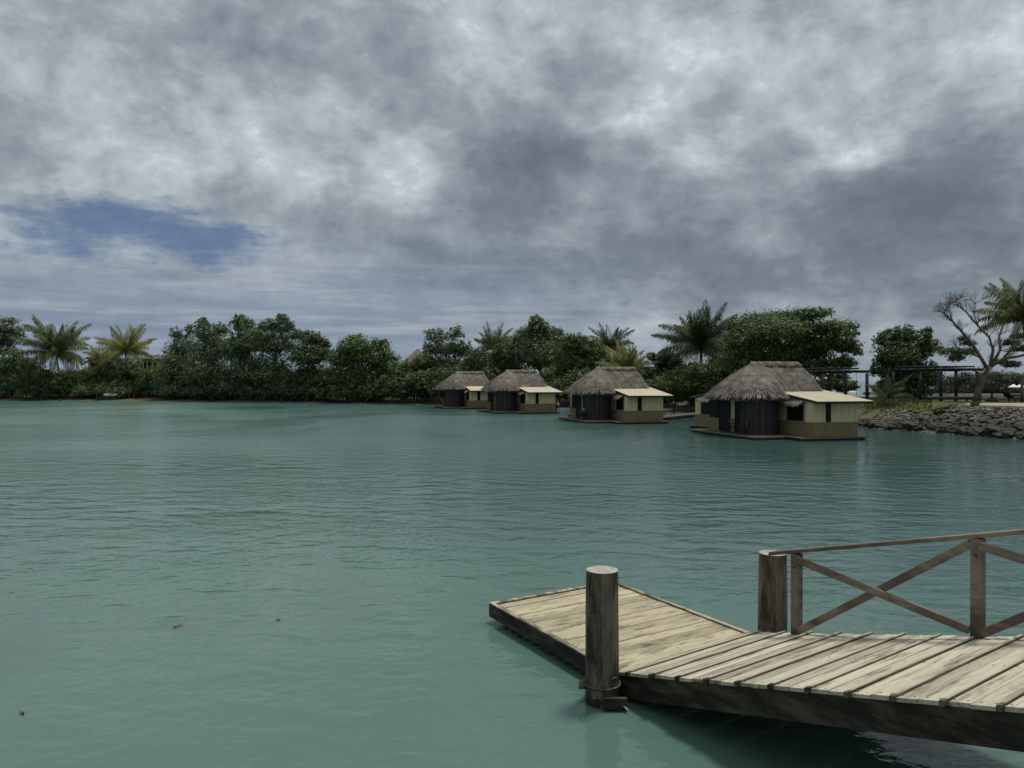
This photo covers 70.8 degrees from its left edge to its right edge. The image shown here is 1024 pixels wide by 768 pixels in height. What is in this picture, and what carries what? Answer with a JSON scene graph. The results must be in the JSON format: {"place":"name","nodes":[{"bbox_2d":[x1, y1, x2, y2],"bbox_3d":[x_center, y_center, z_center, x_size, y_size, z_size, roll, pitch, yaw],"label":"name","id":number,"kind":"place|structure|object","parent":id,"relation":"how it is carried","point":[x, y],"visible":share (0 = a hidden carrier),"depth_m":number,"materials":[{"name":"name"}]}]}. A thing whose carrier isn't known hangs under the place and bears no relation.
{"place":"outdoors","nodes":[
{"label":"outdoors","id":0,"kind":"place"},
{"bbox_2d":[0,381,1023,767],"bbox_3d":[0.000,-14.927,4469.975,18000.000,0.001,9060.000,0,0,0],"label":"water","id":1,"kind":"structure","parent":0,"point":[376,559],"depth_m":14.36,"materials":[{"name":"liquid"}]},
{"bbox_2d":[434,371,488,408],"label":"floating villa","id":2,"kind":"object","parent":1,"relation":"on","point":[459,389],"visible":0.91,"depth_m":97.63,"materials":[{"name":"beige paint"}]},
{"bbox_2d":[477,370,562,413],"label":"floating villa","id":3,"kind":"object","parent":1,"relation":"on","point":[520,391],"visible":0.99,"depth_m":83.42,"materials":[{"name":"beige paint"}]},
{"bbox_2d":[490,392,493,409],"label":"glass door","id":4,"kind":"structure","parent":3,"relation":"in","point":[491,394],"depth_m":86.73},
{"bbox_2d":[520,394,524,402],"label":"window","id":5,"kind":"structure","parent":3,"relation":"in","point":[522,397],"depth_m":83.19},
{"bbox_2d":[579,565,628,710],"bbox_3d":[1.105,3.900,8.263,0.615,3.532,0.441,0,0,37],"label":"mooring pile","id":6,"kind":"object","parent":1,"relation":"in","point":[600,683],"visible":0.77,"depth_m":8.15,"materials":[{"name":"brown wood"}]},
{"bbox_2d":[558,366,673,423],"bbox_3d":[8.437,1.005,68.369,8.284,5.320,13.580,0,0,-14],"label":"floating villa","id":7,"kind":"object","parent":1,"relation":"on","point":[614,394],"visible":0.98,"depth_m":64.45,"materials":[{"name":"beige paint"}]},
{"bbox_2d":[571,395,575,407],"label":"window","id":8,"kind":"structure","parent":7,"relation":"in","point":[573,397],"depth_m":69.03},
{"bbox_2d":[576,395,580,417],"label":"glass door","id":9,"kind":"structure","parent":7,"relation":"in","point":[578,397],"depth_m":67.63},
{"bbox_2d":[579,409,587,419],"bbox_3d":[6.382,2.720,64.185,0.760,1.028,0.741,0,0,0],"label":"covered grill","id":10,"kind":"object","parent":7,"relation":"on","point":[583,413],"visible":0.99,"depth_m":63.94,"materials":[{"name":"black fabric"}]},
{"bbox_2d":[616,398,623,409],"bbox_3d":[9.615,1.766,64.010,0.080,1.085,1.720,0,0,-14],"label":"window","id":11,"kind":"structure","parent":7,"relation":"in","point":[619,402],"depth_m":63.89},
{"bbox_2d":[638,397,641,410],"bbox_3d":[11.114,1.718,62.686,0.380,1.198,0.050,0,0,-14],"label":"narrow window","id":12,"kind":"structure","parent":7,"relation":"in","point":[639,398],"depth_m":62.66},
{"bbox_2d":[489,582,748,690],"bbox_3d":[1.482,3.682,10.344,2.420,0.650,3.130,0,0,-31],"label":"pontoon","id":13,"kind":"object","parent":1,"relation":"on","point":[652,628],"visible":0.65,"depth_m":10.15,"materials":[{"name":"brown wood"}]},
{"bbox_2d":[619,529,1023,751],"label":"gangway","id":14,"kind":"object","parent":13,"relation":"on","point":[954,689],"visible":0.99,"depth_m":7.02,"materials":[{"name":"brown wood"}]},
{"bbox_2d":[663,412,694,419],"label":"boardwalk","id":15,"kind":"structure","parent":1,"relation":"on","point":[680,416],"depth_m":70.96,"materials":[{"name":"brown wood"}]},
{"bbox_2d":[758,550,786,632],"bbox_3d":[3.529,3.968,9.757,0.404,3.382,0.403,0,0,0],"label":"mooring pile","id":16,"kind":"object","parent":1,"relation":"in","point":[772,593],"visible":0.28,"depth_m":9.60,"materials":[{"name":"brown wood"}]},
{"bbox_2d":[689,361,873,440],"bbox_3d":[16.982,1.078,50.811,8.284,5.320,13.580,0,0,-16],"label":"floating villa","id":17,"kind":"object","parent":1,"relation":"on","point":[777,400],"visible":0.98,"depth_m":47.02,"materials":[{"name":"beige paint"}]},
{"bbox_2d":[701,401,709,414],"bbox_3d":[14.864,1.804,54.866,0.080,1.085,1.720,0,0,-16],"label":"window","id":18,"kind":"structure","parent":17,"relation":"in","point":[705,407],"depth_m":55.06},
{"bbox_2d":[710,399,718,416],"bbox_3d":[14.434,1.741,51.415,0.090,1.250,1.040,0,0,-16],"label":"window","id":19,"kind":"structure","parent":17,"relation":"in","point":[714,404],"depth_m":51.33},
{"bbox_2d":[719,400,729,430],"bbox_3d":[14.802,2.191,50.145,0.090,2.140,1.290,0,0,-16],"label":"glass door","id":20,"kind":"structure","parent":17,"relation":"in","point":[724,406],"depth_m":50.11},
{"bbox_2d":[723,418,735,432],"bbox_3d":[14.673,2.792,48.525,0.575,1.000,0.570,0,0,-35],"label":"deck chair","id":21,"kind":"object","parent":17,"relation":"on","point":[732,423],"visible":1,"depth_m":48.53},
{"bbox_2d":[735,401,740,432],"bbox_3d":[15.323,2.199,48.316,0.090,2.140,1.190,0,0,-16],"label":"glass door","id":22,"kind":"structure","parent":17,"relation":"in","point":[737,404],"depth_m":48.49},
{"bbox_2d":[737,419,747,434],"bbox_3d":[15.033,2.799,46.906,0.575,1.000,0.570,0,0,5],"label":"deck chair","id":23,"kind":"object","parent":17,"relation":"on","point":[745,424],"visible":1,"depth_m":46.66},
{"bbox_2d":[786,404,804,421],"bbox_3d":[18.306,1.839,46.491,0.080,1.085,1.720,0,0,-16],"label":"window","id":24,"kind":"structure","parent":17,"relation":"in","point":[795,413],"depth_m":46.47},
{"bbox_2d":[826,404,830,421],"bbox_3d":[19.856,1.791,45.224,0.380,1.198,0.050,0,0,-16],"label":"narrow window","id":25,"kind":"structure","parent":17,"relation":"in","point":[828,406],"depth_m":45.21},
{"bbox_2d":[0,392,1023,437],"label":"ground","id":26,"kind":"structure","parent":0,"point":[870,412],"depth_m":116.39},
{"bbox_2d":[0,316,28,356],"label":"spreading tree","id":27,"kind":"object","parent":26,"relation":"on","point":[6,333],"visible":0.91,"depth_m":142.97,"materials":[{"name":"green plant"}]},
{"bbox_2d":[0,346,39,398],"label":"bush","id":28,"kind":"object","parent":26,"relation":"on","point":[8,364],"visible":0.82,"depth_m":137.02,"materials":[{"name":"green plant"}]},
{"bbox_2d":[8,364,76,400],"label":"bush","id":29,"kind":"object","parent":26,"relation":"on","point":[44,386],"visible":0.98,"depth_m":135.44,"materials":[{"name":"green plant"}]},
{"bbox_2d":[9,315,91,397],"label":"palm tree","id":30,"kind":"object","parent":26,"relation":"on","point":[50,343],"visible":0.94,"depth_m":137.12,"materials":[{"name":"green plant"}]},
{"bbox_2d":[41,365,72,384],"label":"bush","id":31,"kind":"object","parent":26,"relation":"on","point":[63,372],"visible":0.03,"depth_m":145.53,"materials":[{"name":"green plant"}]},
{"bbox_2d":[66,356,114,396],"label":"bush","id":32,"kind":"object","parent":26,"relation":"on","point":[85,377],"visible":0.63,"depth_m":138.34,"materials":[{"name":"green plant"}]},
{"bbox_2d":[83,365,118,384],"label":"bush","id":33,"kind":"object","parent":26,"relation":"on","point":[104,378],"visible":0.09,"depth_m":140.96,"materials":[{"name":"green plant"}]},
{"bbox_2d":[82,342,121,364],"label":"palm tree","id":34,"kind":"object","parent":26,"relation":"on","point":[98,355],"visible":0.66,"depth_m":144.33,"materials":[{"name":"green plant"}]},
{"bbox_2d":[70,383,136,400],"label":"bush","id":35,"kind":"object","parent":26,"relation":"on","point":[87,391],"visible":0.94,"depth_m":134.65,"materials":[{"name":"green plant"}]},
{"bbox_2d":[84,353,124,371],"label":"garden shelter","id":36,"kind":"object","parent":26,"relation":"on","point":[91,363],"visible":0.08,"depth_m":155.98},
{"bbox_2d":[104,393,117,399],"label":"concrete block","id":37,"kind":"structure","parent":26,"relation":"on","point":[109,396],"depth_m":134.11,"materials":[{"name":"white concrete"}]},
{"bbox_2d":[97,357,142,397],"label":"bush","id":38,"kind":"object","parent":26,"relation":"on","point":[123,375],"visible":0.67,"depth_m":136.95,"materials":[{"name":"green plant"}]},
{"bbox_2d":[87,323,156,366],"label":"palm tree","id":39,"kind":"object","parent":26,"relation":"on","point":[119,345],"visible":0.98,"depth_m":139.09,"materials":[{"name":"green plant"}]},
{"bbox_2d":[103,364,164,398],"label":"bush","id":40,"kind":"object","parent":26,"relation":"on","point":[139,374],"visible":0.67,"depth_m":135.96,"materials":[{"name":"green plant"}]},
{"bbox_2d":[131,367,164,397],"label":"bush","id":41,"kind":"object","parent":26,"relation":"on","point":[138,383],"visible":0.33,"depth_m":136.26,"materials":[{"name":"green plant"}]},
{"bbox_2d":[136,355,171,371],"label":"pale house","id":42,"kind":"structure","parent":26,"relation":"on","point":[147,361],"depth_m":151.98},
{"bbox_2d":[151,374,187,397],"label":"bush","id":43,"kind":"object","parent":26,"relation":"on","point":[152,389],"visible":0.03,"depth_m":135.40,"materials":[{"name":"green plant"}]},
{"bbox_2d":[148,324,196,399],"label":"mangrove tree","id":44,"kind":"object","parent":26,"relation":"on","point":[173,361],"visible":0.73,"depth_m":132.57,"materials":[{"name":"green plant"}]},
{"bbox_2d":[173,379,213,398],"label":"bush","id":45,"kind":"object","parent":26,"relation":"on","point":[184,385],"visible":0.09,"depth_m":131.85,"materials":[{"name":"green plant"}]},
{"bbox_2d":[176,316,231,400],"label":"mangrove tree","id":46,"kind":"object","parent":26,"relation":"on","point":[201,373],"visible":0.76,"depth_m":129.27,"materials":[{"name":"green plant"}]},
{"bbox_2d":[208,313,275,400],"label":"mangrove tree","id":47,"kind":"object","parent":26,"relation":"on","point":[237,348],"visible":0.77,"depth_m":127.59,"materials":[{"name":"green plant"}]},
{"bbox_2d":[227,376,260,399],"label":"bush","id":48,"kind":"object","parent":26,"relation":"on","point":[240,396],"visible":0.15,"depth_m":128.07,"materials":[{"name":"green plant"}]},
{"bbox_2d":[249,367,288,400],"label":"bush","id":49,"kind":"object","parent":26,"relation":"on","point":[269,385],"visible":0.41,"depth_m":125.70,"materials":[{"name":"green plant"}]},
{"bbox_2d":[237,313,310,401],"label":"mangrove tree","id":50,"kind":"object","parent":26,"relation":"on","point":[277,348],"visible":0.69,"depth_m":125.84,"materials":[{"name":"green plant"}]},
{"bbox_2d":[270,367,317,401],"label":"bush","id":51,"kind":"object","parent":26,"relation":"on","point":[282,391],"visible":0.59,"depth_m":123.95,"materials":[{"name":"green plant"}]},
{"bbox_2d":[285,329,331,401],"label":"mangrove tree","id":52,"kind":"object","parent":26,"relation":"on","point":[314,357],"visible":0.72,"depth_m":123.66,"materials":[{"name":"green plant"}]},
{"bbox_2d":[298,368,335,401],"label":"bush","id":53,"kind":"object","parent":26,"relation":"on","point":[314,388],"visible":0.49,"depth_m":122.08,"materials":[{"name":"green plant"}]},
{"bbox_2d":[318,368,360,402],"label":"bush","id":54,"kind":"object","parent":26,"relation":"on","point":[332,384],"visible":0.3,"depth_m":119.63,"materials":[{"name":"green plant"}]},
{"bbox_2d":[317,333,403,402],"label":"shore tree","id":55,"kind":"object","parent":26,"relation":"on","point":[349,357],"visible":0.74,"depth_m":119.29,"materials":[{"name":"green plant"}]},
{"bbox_2d":[342,367,388,402],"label":"bush","id":56,"kind":"object","parent":26,"relation":"on","point":[363,389],"visible":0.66,"depth_m":117.73,"materials":[{"name":"green plant"}]},
{"bbox_2d":[367,366,414,403],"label":"bush","id":57,"kind":"object","parent":26,"relation":"on","point":[392,380],"visible":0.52,"depth_m":115.90,"materials":[{"name":"green plant"}]},
{"bbox_2d":[377,369,428,403],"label":"bush","id":58,"kind":"object","parent":26,"relation":"on","point":[385,391],"visible":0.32,"depth_m":115.33,"materials":[{"name":"green plant"}]},
{"bbox_2d":[402,349,423,367],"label":"thatched hut","id":59,"kind":"object","parent":26,"relation":"on","point":[418,351],"visible":0.02,"depth_m":133.72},
{"bbox_2d":[386,352,444,400],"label":"shore tree","id":60,"kind":"object","parent":26,"relation":"on","point":[422,362],"visible":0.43,"depth_m":117.71,"materials":[{"name":"green plant"}]},
{"bbox_2d":[394,368,439,402],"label":"bush","id":61,"kind":"object","parent":26,"relation":"on","point":[412,385],"visible":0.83,"depth_m":113.89,"materials":[{"name":"green plant"}]},
{"bbox_2d":[423,365,464,403],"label":"bush","id":62,"kind":"object","parent":26,"relation":"on","point":[430,389],"visible":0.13,"depth_m":111.11,"materials":[{"name":"green plant"}]},
{"bbox_2d":[421,325,471,397],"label":"shore tree","id":63,"kind":"object","parent":26,"relation":"on","point":[445,350],"visible":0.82,"depth_m":119.04,"materials":[{"name":"green plant"}]},
{"bbox_2d":[423,335,527,384],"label":"shore tree","id":64,"kind":"object","parent":26,"relation":"on","point":[477,360],"visible":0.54,"depth_m":112.92,"materials":[{"name":"green plant"}]},
{"bbox_2d":[479,367,503,380],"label":"bush","id":65,"kind":"object","parent":26,"relation":"on","point":[490,377],"visible":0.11,"depth_m":108.14,"materials":[{"name":"green plant"}]},
{"bbox_2d":[474,322,515,351],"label":"palm tree","id":66,"kind":"object","parent":26,"relation":"on","point":[486,342],"visible":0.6,"depth_m":120.22,"materials":[{"name":"green plant"}]},
{"bbox_2d":[502,314,566,371],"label":"shore tree","id":67,"kind":"object","parent":26,"relation":"on","point":[533,341],"visible":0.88,"depth_m":108.61,"materials":[{"name":"green plant"}]},
{"bbox_2d":[539,366,561,385],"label":"bush","id":68,"kind":"object","parent":26,"relation":"on","point":[546,376],"visible":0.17,"depth_m":103.71,"materials":[{"name":"green plant"}]},
{"bbox_2d":[548,366,590,406],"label":"bush","id":69,"kind":"object","parent":26,"relation":"on","point":[574,375],"visible":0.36,"depth_m":101.02,"materials":[{"name":"green plant"}]},
{"bbox_2d":[544,333,611,402],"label":"shore tree","id":70,"kind":"object","parent":26,"relation":"on","point":[580,352],"visible":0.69,"depth_m":104.62,"materials":[{"name":"green plant"}]},
{"bbox_2d":[546,356,614,400],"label":"bush","id":71,"kind":"object","parent":26,"relation":"on","point":[557,396],"visible":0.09,"depth_m":100.06,"materials":[{"name":"green plant"}]},
{"bbox_2d":[588,324,634,353],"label":"palm tree","id":72,"kind":"object","parent":26,"relation":"on","point":[611,342],"visible":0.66,"depth_m":111.53,"materials":[{"name":"green plant"}]},
{"bbox_2d":[595,338,656,369],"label":"palm tree","id":73,"kind":"object","parent":26,"relation":"on","point":[629,358],"visible":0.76,"depth_m":90.32,"materials":[{"name":"green plant"}]},
{"bbox_2d":[636,368,654,380],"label":"bush","id":74,"kind":"object","parent":26,"relation":"on","point":[645,374],"visible":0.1,"depth_m":95.27,"materials":[{"name":"green plant"}]},
{"bbox_2d":[645,366,674,384],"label":"bush","id":75,"kind":"object","parent":26,"relation":"on","point":[660,374],"visible":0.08,"depth_m":93.86,"materials":[{"name":"green plant"}]},
{"bbox_2d":[646,350,684,404],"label":"shore tree","id":76,"kind":"object","parent":26,"relation":"on","point":[662,361],"visible":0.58,"depth_m":95.14,"materials":[{"name":"green plant"}]},
{"bbox_2d":[646,368,696,411],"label":"bush","id":77,"kind":"object","parent":26,"relation":"on","point":[663,385],"visible":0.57,"depth_m":85.57,"materials":[{"name":"green plant"}]},
{"bbox_2d":[650,300,746,376],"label":"palm tree","id":78,"kind":"object","parent":26,"relation":"on","point":[697,335],"visible":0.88,"depth_m":86.87,"materials":[{"name":"green plant"}]},
{"bbox_2d":[672,354,735,395],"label":"bush","id":79,"kind":"object","parent":26,"relation":"on","point":[698,378],"visible":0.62,"depth_m":83.61,"materials":[{"name":"green plant"}]},
{"bbox_2d":[735,365,835,391],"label":"bush","id":80,"kind":"object","parent":26,"relation":"on","point":[829,388],"visible":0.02,"depth_m":71.52,"materials":[{"name":"green plant"}]},
{"bbox_2d":[712,305,864,380],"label":"dense tree","id":81,"kind":"object","parent":26,"relation":"on","point":[804,345],"visible":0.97,"depth_m":74.45,"materials":[{"name":"green plant"}]},
{"bbox_2d":[804,368,869,403],"bbox_3d":[27.896,0.132,62.601,4.704,3.074,4.403,0,0,0],"label":"pergola","id":82,"kind":"object","parent":26,"relation":"on","point":[822,371],"visible":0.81,"depth_m":60.90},
{"bbox_2d":[824,377,860,392],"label":"bush","id":83,"kind":"object","parent":26,"relation":"on","point":[839,385],"visible":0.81,"depth_m":71.41,"materials":[{"name":"green plant"}]},
{"bbox_2d":[866,421,877,427],"bbox_3d":[28.218,3.345,56.413,1.182,0.856,0.997,0,0,-12],"label":"boulder","id":84,"kind":"object","parent":26,"relation":"on","point":[871,424],"visible":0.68,"depth_m":56.05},
{"bbox_2d":[862,373,913,404],"bbox_3d":[31.590,0.537,60.823,4.204,3.132,3.538,0,0,-31],"label":"palm tree","id":85,"kind":"object","parent":26,"relation":"on","point":[880,393],"visible":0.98,"depth_m":60.72,"materials":[{"name":"green plant"}]},
{"bbox_2d":[888,422,897,429],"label":"boulder","id":86,"kind":"object","parent":26,"relation":"on","point":[892,425],"visible":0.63,"depth_m":54.40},
{"bbox_2d":[868,323,946,397],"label":"dense tree","id":87,"kind":"object","parent":26,"relation":"on","point":[901,348],"visible":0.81,"depth_m":69.09,"materials":[{"name":"green plant"}]},
{"bbox_2d":[899,421,917,429],"bbox_3d":[29.627,3.171,53.485,1.202,0.808,1.386,0,0,-37],"label":"boulder","id":88,"kind":"object","parent":26,"relation":"on","point":[904,425],"visible":0.47,"depth_m":53.34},
{"bbox_2d":[907,423,922,429],"bbox_3d":[29.679,3.221,53.073,1.179,0.740,1.314,0,0,-13],"label":"boulder","id":89,"kind":"object","parent":26,"relation":"on","point":[911,425],"visible":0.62,"depth_m":52.73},
{"bbox_2d":[913,425,925,430],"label":"boulder","id":90,"kind":"object","parent":26,"relation":"on","point":[919,427],"visible":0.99,"depth_m":52.29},
{"bbox_2d":[892,366,983,400],"bbox_3d":[37.486,0.037,63.601,6.146,3.256,4.403,0,0,0],"label":"pergola","id":91,"kind":"object","parent":26,"relation":"on","point":[941,369],"visible":0.86,"depth_m":61.91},
{"bbox_2d":[861,405,1023,438],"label":"stones","id":92,"kind":"object","parent":26,"relation":"on","point":[907,416],"visible":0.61,"depth_m":53.06,"materials":[{"name":"stone"}]},
{"bbox_2d":[932,407,943,412],"bbox_3d":[32.072,1.982,54.125,0.796,0.540,0.720,0,0,-12],"label":"weed tuft","id":93,"kind":"object","parent":92,"relation":"on","point":[939,410],"visible":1,"depth_m":53.98,"materials":[{"name":"green plant"}]},
{"bbox_2d":[970,401,980,405],"bbox_3d":[34.056,1.459,52.998,0.692,0.484,0.748,0,0,-18],"label":"weed tuft","id":94,"kind":"object","parent":92,"relation":"on","point":[973,403],"visible":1,"depth_m":52.78,"materials":[{"name":"green plant"}]},
{"bbox_2d":[936,424,950,432],"bbox_3d":[30.574,3.255,50.646,1.274,0.926,0.976,0,0,44],"label":"boulder","id":95,"kind":"object","parent":26,"relation":"on","point":[943,426],"visible":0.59,"depth_m":50.47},
{"bbox_2d":[922,397,972,400],"bbox_3d":[36.939,1.301,61.006,3.897,0.430,1.000,0,0,0],"label":"bench","id":96,"kind":"object","parent":26,"relation":"on","point":[949,398],"visible":0.81,"depth_m":60.53,"materials":[{"name":"brown wood"}]},
{"bbox_2d":[954,426,964,433],"bbox_3d":[31.012,3.235,49.417,1.401,0.498,1.084,18,19,18],"label":"boulder","id":97,"kind":"object","parent":26,"relation":"on","point":[959,429],"visible":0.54,"depth_m":49.25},
{"bbox_2d":[962,427,977,435],"bbox_3d":[31.151,3.322,48.601,1.360,0.802,0.793,5,-2,18],"label":"boulder","id":98,"kind":"object","parent":26,"relation":"on","point":[968,431],"visible":0.73,"depth_m":48.44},
{"bbox_2d":[931,287,1023,401],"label":"bare tree","id":99,"kind":"object","parent":26,"relation":"on","point":[1017,347],"visible":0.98,"depth_m":58.44,"materials":[{"name":"grey plant"}]},
{"bbox_2d":[982,427,1000,435],"bbox_3d":[32.050,3.266,47.508,1.727,0.942,1.213,0,0,-21],"label":"boulder","id":100,"kind":"object","parent":26,"relation":"on","point":[988,430],"visible":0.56,"depth_m":47.28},
{"bbox_2d":[974,277,1023,345],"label":"palm tree","id":101,"kind":"object","parent":26,"relation":"on","point":[1012,306],"visible":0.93,"depth_m":60.12,"materials":[{"name":"green plant"}]},
{"bbox_2d":[991,428,1015,437],"bbox_3d":[31.998,3.272,46.761,1.428,0.711,1.442,-12,2,-29],"label":"boulder","id":102,"kind":"object","parent":26,"relation":"on","point":[1005,433],"visible":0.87,"depth_m":46.36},
{"bbox_2d":[1003,425,1016,429],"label":"boulder","id":103,"kind":"object","parent":26,"relation":"on","point":[1010,426],"visible":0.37,"depth_m":46.99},
{"bbox_2d":[1001,392,1023,401],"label":"sun lounger","id":104,"kind":"object","parent":26,"relation":"on","point":[1008,395],"visible":1,"depth_m":58.82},
{"bbox_2d":[1015,431,1023,438],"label":"boulder","id":105,"kind":"object","parent":26,"relation":"on","point":[1019,434],"visible":0.95,"depth_m":45.79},
{"bbox_2d":[1020,376,1023,401],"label":"lamp post","id":106,"kind":"object","parent":26,"relation":"on","point":[1022,388],"visible":0.87,"depth_m":59.43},
{"bbox_2d":[0,0,1023,380],"label":"sky","id":107,"kind":"structure","parent":0,"point":[391,170],"materials":[{"name":"grey"}]},
{"bbox_2d":[858,396,1019,410],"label":"grass","id":108,"kind":"structure","parent":0,"point":[914,400],"depth_m":60.92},
{"bbox_2d":[933,393,1019,395],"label":"shore ground","id":109,"kind":"structure","parent":0,"point":[983,394],"depth_m":183.91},
{"bbox_2d":[928,368,1023,392],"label":"woods","id":110,"kind":"object","parent":109,"relation":"on","point":[998,382],"visible":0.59,"depth_m":187.06,"materials":[{"name":"green plant"}]},
{"bbox_2d":[985,392,998,400],"bbox_3d":[40.667,1.066,61.005,1.040,0.780,1.014,0,0,0],"label":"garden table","id":111,"kind":"object","parent":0,"point":[991,399],"visible":0.97,"depth_m":60.75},
{"bbox_2d":[964,403,1023,406],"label":"path","id":112,"kind":"structure","parent":0,"point":[1005,404],"depth_m":53.05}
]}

